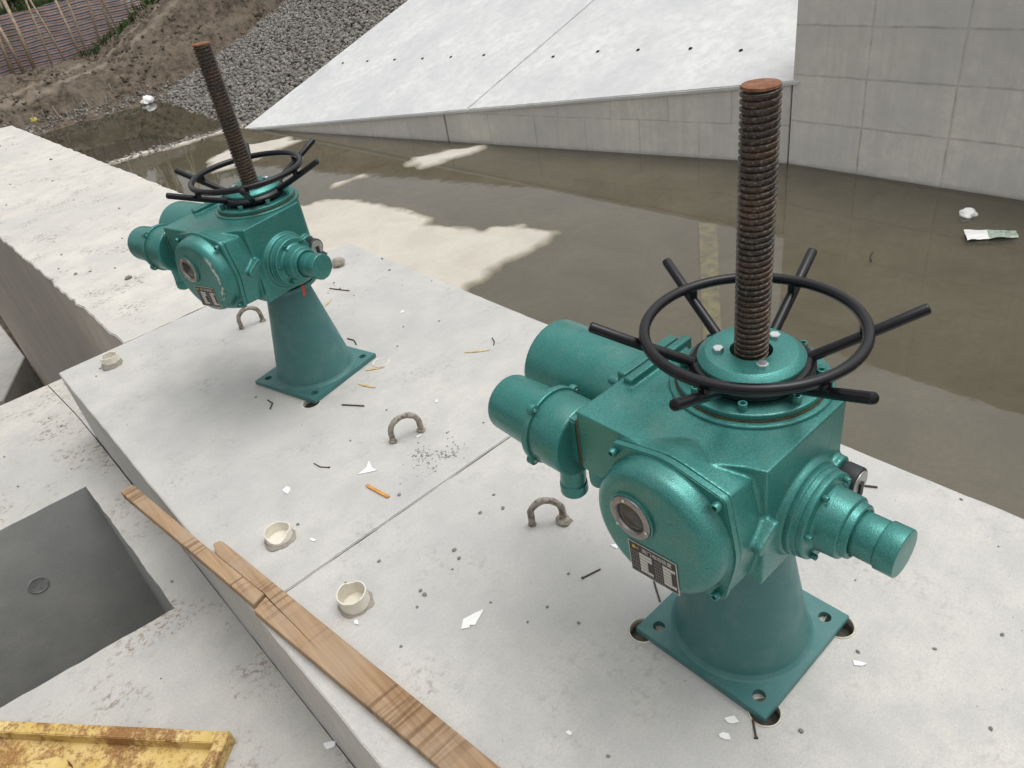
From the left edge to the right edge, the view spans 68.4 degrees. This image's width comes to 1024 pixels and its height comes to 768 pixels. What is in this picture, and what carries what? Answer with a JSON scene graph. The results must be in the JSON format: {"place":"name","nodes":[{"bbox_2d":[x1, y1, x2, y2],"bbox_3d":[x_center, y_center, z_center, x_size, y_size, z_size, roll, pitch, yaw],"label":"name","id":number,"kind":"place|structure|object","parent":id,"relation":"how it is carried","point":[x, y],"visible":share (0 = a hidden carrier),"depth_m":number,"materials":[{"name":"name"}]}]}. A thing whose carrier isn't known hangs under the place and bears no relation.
{"place":"outdoors","nodes":[
{"label":"outdoors","id":0,"kind":"place"},
{"bbox_2d":[38,98,241,162],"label":"water","id":1,"kind":"structure","parent":0,"point":[119,135],"depth_m":17.71,"materials":[{"name":"brown liquid"}]},
{"bbox_2d":[0,379,353,767],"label":"pavement","id":2,"kind":"structure","parent":0,"point":[87,637],"depth_m":3.58,"materials":[{"name":"concrete"}]},
{"bbox_2d":[27,576,49,593],"bbox_3d":[-2.363,1.004,3.756,0.100,0.100,0.006,-33,40,-30],"label":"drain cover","id":3,"kind":"object","parent":2,"relation":"attached to","point":[38,585],"depth_m":3.75,"materials":[{"name":"grey metal"}]},
{"bbox_2d":[48,385,132,484],"bbox_3d":[-2.360,0.247,4.175,0.019,0.005,1.480,-34,41,-31],"label":"pavement joint","id":4,"kind":"object","parent":2,"relation":"on","point":[93,435],"visible":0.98,"depth_m":4.09,"materials":[{"name":"grey concrete"}]},
{"bbox_2d":[0,721,234,767],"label":"form panel","id":5,"kind":"object","parent":2,"relation":"on","point":[37,745],"visible":1,"depth_m":2.48,"materials":[{"name":"yellow metal"}]},
{"bbox_2d":[323,741,335,748],"bbox_3d":[-0.581,1.149,2.398,0.041,0.004,0.024,-14,34,-5],"label":"plastic shard","id":6,"kind":"object","parent":2,"relation":"on","point":[329,744],"visible":0.98,"depth_m":2.40,"materials":[{"name":"white plastic"}]},
{"bbox_2d":[0,0,397,386],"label":"ground","id":7,"kind":"structure","parent":0,"point":[59,94],"depth_m":20.73,"materials":[{"name":"brown soil"}]},
{"bbox_2d":[0,37,14,73],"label":"pole","id":8,"kind":"object","parent":7,"relation":"on","point":[6,57],"visible":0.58,"depth_m":20.46,"materials":[{"name":"brown wood"}]},
{"bbox_2d":[0,26,25,73],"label":"pole","id":9,"kind":"object","parent":7,"relation":"on","point":[16,58],"visible":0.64,"depth_m":20.49,"materials":[{"name":"brown wood"}]},
{"bbox_2d":[2,0,32,10],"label":"shrub","id":10,"kind":"object","parent":7,"relation":"on","point":[13,2],"visible":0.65,"depth_m":21.88,"materials":[{"name":"green plant"}]},
{"bbox_2d":[2,0,35,69],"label":"pole","id":11,"kind":"object","parent":7,"relation":"on","point":[25,47],"visible":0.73,"depth_m":20.51,"materials":[{"name":"brown wood"}]},
{"bbox_2d":[0,325,42,405],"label":"apron slab","id":12,"kind":"structure","parent":7,"relation":"on","point":[18,378],"depth_m":10.78,"materials":[{"name":"concrete"}]},
{"bbox_2d":[25,0,52,64],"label":"pole","id":13,"kind":"object","parent":7,"relation":"on","point":[41,38],"visible":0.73,"depth_m":20.71,"materials":[{"name":"brown wood"}]},
{"bbox_2d":[29,0,65,60],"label":"pole","id":14,"kind":"object","parent":7,"relation":"on","point":[50,35],"visible":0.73,"depth_m":20.84,"materials":[{"name":"brown wood"}]},
{"bbox_2d":[54,0,81,57],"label":"pole","id":15,"kind":"object","parent":7,"relation":"on","point":[70,32],"visible":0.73,"depth_m":21.15,"materials":[{"name":"brown wood"}]},
{"bbox_2d":[0,0,143,75],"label":"tarpaulin","id":16,"kind":"object","parent":7,"relation":"on","point":[51,16],"visible":0.69,"depth_m":21.24,"materials":[{"name":"grey plastic"}]},
{"bbox_2d":[66,0,87,54],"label":"pole","id":17,"kind":"object","parent":7,"relation":"on","point":[77,28],"visible":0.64,"depth_m":21.23,"materials":[{"name":"brown wood"}]},
{"bbox_2d":[0,0,159,56],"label":"grass","id":18,"kind":"structure","parent":7,"relation":"on","point":[122,25],"depth_m":21.90,"materials":[{"name":"plant"}]},
{"bbox_2d":[86,0,101,44],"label":"pole","id":19,"kind":"object","parent":7,"relation":"on","point":[94,22],"visible":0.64,"depth_m":21.50,"materials":[{"name":"brown wood"}]},
{"bbox_2d":[100,0,112,35],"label":"pole","id":20,"kind":"object","parent":7,"relation":"on","point":[107,19],"visible":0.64,"depth_m":21.72,"materials":[{"name":"brown wood"}]},
{"bbox_2d":[102,0,117,30],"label":"pole","id":21,"kind":"object","parent":7,"relation":"on","point":[114,23],"visible":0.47,"depth_m":21.74,"materials":[{"name":"brown wood"}]},
{"bbox_2d":[3,78,244,165],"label":"shore gravel","id":22,"kind":"structure","parent":7,"relation":"on","point":[161,147],"depth_m":19.22,"materials":[{"name":"grey gravel"}]},
{"bbox_2d":[124,0,132,21],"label":"pole","id":23,"kind":"object","parent":7,"relation":"on","point":[127,8],"visible":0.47,"depth_m":22.00,"materials":[{"name":"brown wood"}]},
{"bbox_2d":[0,0,278,125],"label":"soil clods","id":24,"kind":"object","parent":7,"relation":"on","point":[145,15],"visible":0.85,"depth_m":20.80,"materials":[{"name":"brown soil"}]},
{"bbox_2d":[140,95,153,104],"bbox_3d":[-9.762,-7.588,20.165,0.347,0.262,0.325,10,39,27],"label":"white sack","id":25,"kind":"object","parent":7,"relation":"on","point":[147,99],"visible":0.96,"depth_m":20.07,"materials":[{"name":"plastic"}]},
{"bbox_2d":[160,0,406,127],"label":"riprap","id":26,"kind":"object","parent":7,"relation":"on","point":[248,56],"visible":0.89,"depth_m":18.69,"materials":[{"name":"grey gravel"}]},
{"bbox_2d":[244,0,594,130],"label":"slope slab","id":27,"kind":"structure","parent":7,"relation":"on","point":[413,58],"depth_m":14.70,"materials":[{"name":"concrete"}]},
{"bbox_2d":[106,124,1023,518],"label":"channel floor","id":28,"kind":"structure","parent":0,"point":[548,238],"depth_m":8.42,"materials":[{"name":"brown liquid"}]},
{"bbox_2d":[252,114,449,144],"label":"wing wall","id":29,"kind":"structure","parent":28,"relation":"on","point":[427,129],"depth_m":13.85,"materials":[{"name":"concrete"}]},
{"bbox_2d":[444,85,792,167],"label":"wing wall","id":30,"kind":"structure","parent":28,"relation":"on","point":[699,127],"depth_m":11.07,"materials":[{"name":"concrete"}]},
{"bbox_2d":[468,0,800,111],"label":"slope slab","id":31,"kind":"structure","parent":30,"relation":"on","point":[600,50],"depth_m":11.34,"materials":[{"name":"concrete"}]},
{"bbox_2d":[699,223,720,339],"bbox_3d":[2.064,-1.051,7.807,0.207,0.053,2.960,-1,35,13],"label":"sunken board","id":32,"kind":"object","parent":28,"relation":"on","point":[709,267],"visible":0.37,"depth_m":8.03,"materials":[{"name":"brown wood"}]},
{"bbox_2d":[788,0,1023,205],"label":"retaining wall","id":33,"kind":"structure","parent":28,"relation":"on","point":[926,94],"depth_m":8.48,"materials":[{"name":"concrete"}]},
{"bbox_2d":[959,208,977,219],"bbox_3d":[4.893,-1.830,8.091,0.174,0.104,0.175,-16,35,-9],"label":"foam lump","id":34,"kind":"object","parent":28,"relation":"on","point":[966,213],"visible":1,"depth_m":8.04,"materials":[{"name":"white plastic"}]},
{"bbox_2d":[964,229,1018,239],"bbox_3d":[4.860,-1.528,7.634,0.460,0.030,0.260,3,36,19],"label":"plastic bag","id":35,"kind":"object","parent":28,"relation":"on","point":[979,234],"visible":1,"depth_m":7.63,"materials":[{"name":"white plastic"}]},
{"bbox_3d":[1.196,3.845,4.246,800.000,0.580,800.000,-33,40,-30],"label":"earth","id":36,"kind":"structure","parent":0,"visible":0},
{"bbox_2d":[0,126,325,385],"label":"pier wall","id":37,"kind":"structure","parent":36,"relation":"on","point":[57,320],"depth_m":5.89,"materials":[{"name":"concrete"}]},
{"bbox_2d":[59,243,546,696],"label":"platform block","id":38,"kind":"structure","parent":36,"relation":"on","point":[199,442],"depth_m":3.23,"materials":[{"name":"concrete"}]},
{"bbox_2d":[100,351,122,369],"bbox_3d":[-2.043,-0.114,3.837,0.108,0.078,0.107,-29,36,-32],"label":"pipe stub","id":39,"kind":"object","parent":38,"relation":"on","point":[110,360],"visible":0.99,"depth_m":3.81,"materials":[{"name":"white plastic"}]},
{"bbox_2d":[121,485,264,608],"bbox_3d":[-1.136,0.548,2.637,0.954,0.033,0.050,21,45,37],"label":"wooden batten","id":40,"kind":"object","parent":38,"relation":"on","point":[247,591],"visible":0.93,"depth_m":2.58,"materials":[{"name":"brown wood"}]},
{"bbox_2d":[236,306,265,329],"bbox_3d":[-1.375,-0.337,3.966,0.145,0.162,0.034,-25,37,-21],"label":"lifting loop","id":41,"kind":"object","parent":38,"relation":"on","point":[243,310],"visible":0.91,"depth_m":3.94,"materials":[{"name":"grey metal"}]},
{"bbox_2d":[127,41,375,403],"bbox_3d":[-1.116,-0.647,3.131,0.990,1.424,0.713,15,41,32],"label":"gate hoist","id":42,"kind":"object","parent":38,"relation":"on","point":[245,240],"visible":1,"depth_m":2.94,"materials":[{"name":"green paint"}]},
{"bbox_2d":[179,258,197,281],"bbox_3d":[-1.231,-0.432,2.862,0.100,0.100,0.013,15,41,32],"label":"sight window","id":43,"kind":"structure","parent":42,"relation":"in","point":[186,267],"depth_m":2.86,"materials":[{"name":"silver glass"}]},
{"bbox_2d":[263,521,295,550],"bbox_3d":[-0.804,0.525,2.599,0.114,0.063,0.113,-31,36,-31],"label":"pipe stub","id":44,"kind":"object","parent":38,"relation":"on","point":[275,533],"visible":0.98,"depth_m":2.60,"materials":[{"name":"white plastic"}]},
{"bbox_2d":[283,486,289,493],"bbox_3d":[-0.838,0.396,2.810,0.037,0.005,0.028,18,43,35],"label":"plastic shard","id":45,"kind":"object","parent":38,"relation":"on","point":[286,489],"visible":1,"depth_m":2.81,"materials":[{"name":"white plastic"}]},
{"bbox_2d":[302,400,320,408],"bbox_3d":[-0.852,0.204,3.364,0.083,0.301,0.083,-33,40,-30],"label":"pipe sleeve","id":46,"kind":"object","parent":38,"relation":"attached to","point":[307,405],"visible":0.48,"depth_m":3.31,"materials":[{"name":"white plastic"}]},
{"bbox_2d":[332,257,344,267],"bbox_3d":[-1.024,-0.716,4.442,0.074,0.063,0.074,-4,35,10],"label":"mortar lump","id":47,"kind":"object","parent":38,"relation":"on","point":[338,262],"visible":1,"depth_m":4.42,"materials":[{"name":"beige concrete"}]},
{"bbox_2d":[342,404,363,406],"bbox_3d":[-0.678,0.091,3.211,0.107,0.006,0.006,2,36,18],"label":"nail","id":48,"kind":"object","parent":38,"relation":"on","point":[352,405],"visible":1,"depth_m":3.21,"materials":[{"name":"grey metal"}]},
{"bbox_2d":[358,461,376,474],"bbox_3d":[-0.548,0.314,2.855,0.074,0.003,0.070,-13,34,-4],"label":"plastic shard","id":49,"kind":"object","parent":38,"relation":"on","point":[368,468],"visible":1,"depth_m":2.84,"materials":[{"name":"white plastic"}]},
{"bbox_2d":[365,484,389,497],"bbox_3d":[-0.488,0.388,2.728,0.126,0.006,0.014,20,44,37],"label":"wood chip","id":50,"kind":"object","parent":38,"relation":"on","point":[374,489],"visible":1,"depth_m":2.73,"materials":[{"name":"orange wood"}]},
{"bbox_2d":[372,357,389,366],"bbox_3d":[-0.604,-0.099,3.472,0.081,0.008,0.081,-33,40,-30],"label":"paper scrap","id":51,"kind":"object","parent":38,"relation":"on","point":[381,361],"visible":1,"depth_m":3.47,"materials":[{"name":"white paper"}]},
{"bbox_2d":[388,412,425,443],"bbox_3d":[-0.417,0.182,2.964,0.156,0.159,0.039,-22,36,-17],"label":"lifting loop","id":52,"kind":"object","parent":38,"relation":"on","point":[397,419],"visible":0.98,"depth_m":2.93,"materials":[{"name":"grey metal"}]},
{"bbox_2d":[400,431,464,483],"bbox_3d":[-0.314,0.272,2.857,0.290,0.004,0.206,-20,35,-14],"label":"grit","id":53,"kind":"object","parent":38,"relation":"on","point":[453,454],"visible":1,"depth_m":2.85,"materials":[{"name":"grey gravel"}]},
{"bbox_2d":[464,350,488,352],"bbox_3d":[-0.158,-0.148,3.423,0.120,0.002,0.012,-5,35,8],"label":"wood sliver","id":54,"kind":"object","parent":38,"relation":"on","point":[476,351],"visible":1,"depth_m":3.42,"materials":[{"name":"wood"}]},
{"bbox_2d":[255,437,1023,767],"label":"platform block","id":55,"kind":"structure","parent":36,"relation":"on","point":[501,683],"depth_m":2.05,"materials":[{"name":"concrete"}]},
{"bbox_2d":[336,581,374,618],"bbox_3d":[-0.483,0.659,2.304,0.114,0.081,0.111,-35,43,-28],"label":"pipe stub","id":56,"kind":"object","parent":55,"relation":"on","point":[354,599],"visible":0.97,"depth_m":2.30,"materials":[{"name":"white plastic"}]},
{"bbox_2d":[213,541,499,767],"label":"wooden plank","id":57,"kind":"object","parent":55,"relation":"on","point":[426,733],"visible":0.95,"depth_m":2.06,"materials":[{"name":"brown wood"}]},
{"bbox_2d":[285,437,509,592],"bbox_3d":[0.121,1.846,3.849,1.760,3.796,0.004,-33,40,-30],"label":"joint strip","id":58,"kind":"object","parent":55,"relation":"attached to","point":[401,512],"visible":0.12,"depth_m":2.61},
{"bbox_2d":[461,609,483,628],"bbox_3d":[-0.113,0.689,2.197,0.087,0.003,0.039,-23,36,-18],"label":"plastic shard","id":59,"kind":"object","parent":55,"relation":"on","point":[468,621],"visible":1,"depth_m":2.20,"materials":[{"name":"white plastic"}]},
{"bbox_2d":[527,497,572,526],"bbox_3d":[0.124,0.428,2.464,0.148,0.163,0.057,-2,35,12],"label":"lifting loop","id":60,"kind":"object","parent":55,"relation":"on","point":[562,518],"visible":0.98,"depth_m":2.44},
{"bbox_2d":[581,568,600,578],"bbox_3d":[0.239,0.573,2.273,0.065,0.010,0.010,-22,36,-17],"label":"nail","id":61,"kind":"object","parent":55,"relation":"on","point":[590,573],"visible":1,"depth_m":2.27,"materials":[{"name":"black metal"}]},
{"bbox_2d":[629,618,657,642],"bbox_3d":[0.366,0.700,2.097,0.081,0.054,0.081,-33,40,-30],"label":"pipe sleeve","id":62,"kind":"object","parent":55,"relation":"attached to","point":[635,635],"visible":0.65,"depth_m":2.12,"materials":[{"name":"white plastic"}]},
{"bbox_2d":[653,581,660,601],"bbox_3d":[0.421,0.601,2.184,0.005,0.005,0.075,-9,34,1],"label":"nail","id":63,"kind":"object","parent":55,"relation":"on","point":[656,591],"visible":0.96,"depth_m":2.18,"materials":[{"name":"grey metal"}]},
{"bbox_2d":[488,78,931,722],"bbox_3d":[0.424,0.059,1.704,0.715,1.424,0.990,-33,40,-30],"label":"gate hoist","id":64,"kind":"object","parent":55,"relation":"on","point":[728,478],"visible":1,"depth_m":1.49,"materials":[{"name":"green paint"}]},
{"bbox_2d":[610,496,650,539],"bbox_3d":[0.231,0.262,1.473,0.013,0.100,0.100,-33,40,-30],"label":"sight window","id":65,"kind":"structure","parent":64,"relation":"in","point":[626,513],"depth_m":1.47,"materials":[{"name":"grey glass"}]},
{"bbox_2d":[719,732,730,739],"bbox_3d":[0.511,0.845,1.808,0.028,0.004,0.017,1,36,15],"label":"plastic shard","id":66,"kind":"object","parent":55,"relation":"on","point":[724,735],"visible":1,"depth_m":1.81,"materials":[{"name":"white plastic"}]},
{"bbox_2d":[724,716,738,723],"bbox_3d":[0.535,0.819,1.837,0.033,0.004,0.019,-10,34,0],"label":"plastic shard","id":67,"kind":"object","parent":55,"relation":"on","point":[731,719],"visible":1,"depth_m":1.84,"materials":[{"name":"white plastic"}]},
{"bbox_2d":[752,719,758,738],"bbox_3d":[0.583,0.830,1.810,0.010,0.010,0.048,-4,35,9],"label":"nail","id":68,"kind":"object","parent":55,"relation":"on","point":[755,733],"visible":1,"depth_m":1.80,"materials":[{"name":"brown metal"}]},
{"bbox_2d":[747,697,781,727],"bbox_3d":[0.621,0.821,1.855,0.081,0.054,0.081,-33,40,-30],"label":"pipe sleeve","id":69,"kind":"object","parent":55,"relation":"attached to","point":[774,719],"visible":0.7,"depth_m":1.87,"materials":[{"name":"white plastic"}]},
{"bbox_2d":[823,616,854,638],"bbox_3d":[0.875,0.662,2.019,0.081,0.054,0.081,-33,40,-30],"label":"pipe sleeve","id":70,"kind":"object","parent":55,"relation":"attached to","point":[847,630],"visible":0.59,"depth_m":2.03,"materials":[{"name":"white plastic"}]},
{"bbox_2d":[853,660,866,665],"bbox_3d":[0.882,0.707,1.909,0.032,0.004,0.015,0,35,15],"label":"plastic shard","id":71,"kind":"object","parent":55,"relation":"on","point":[857,663],"visible":1,"depth_m":1.91,"materials":[{"name":"white plastic"}]}
]}

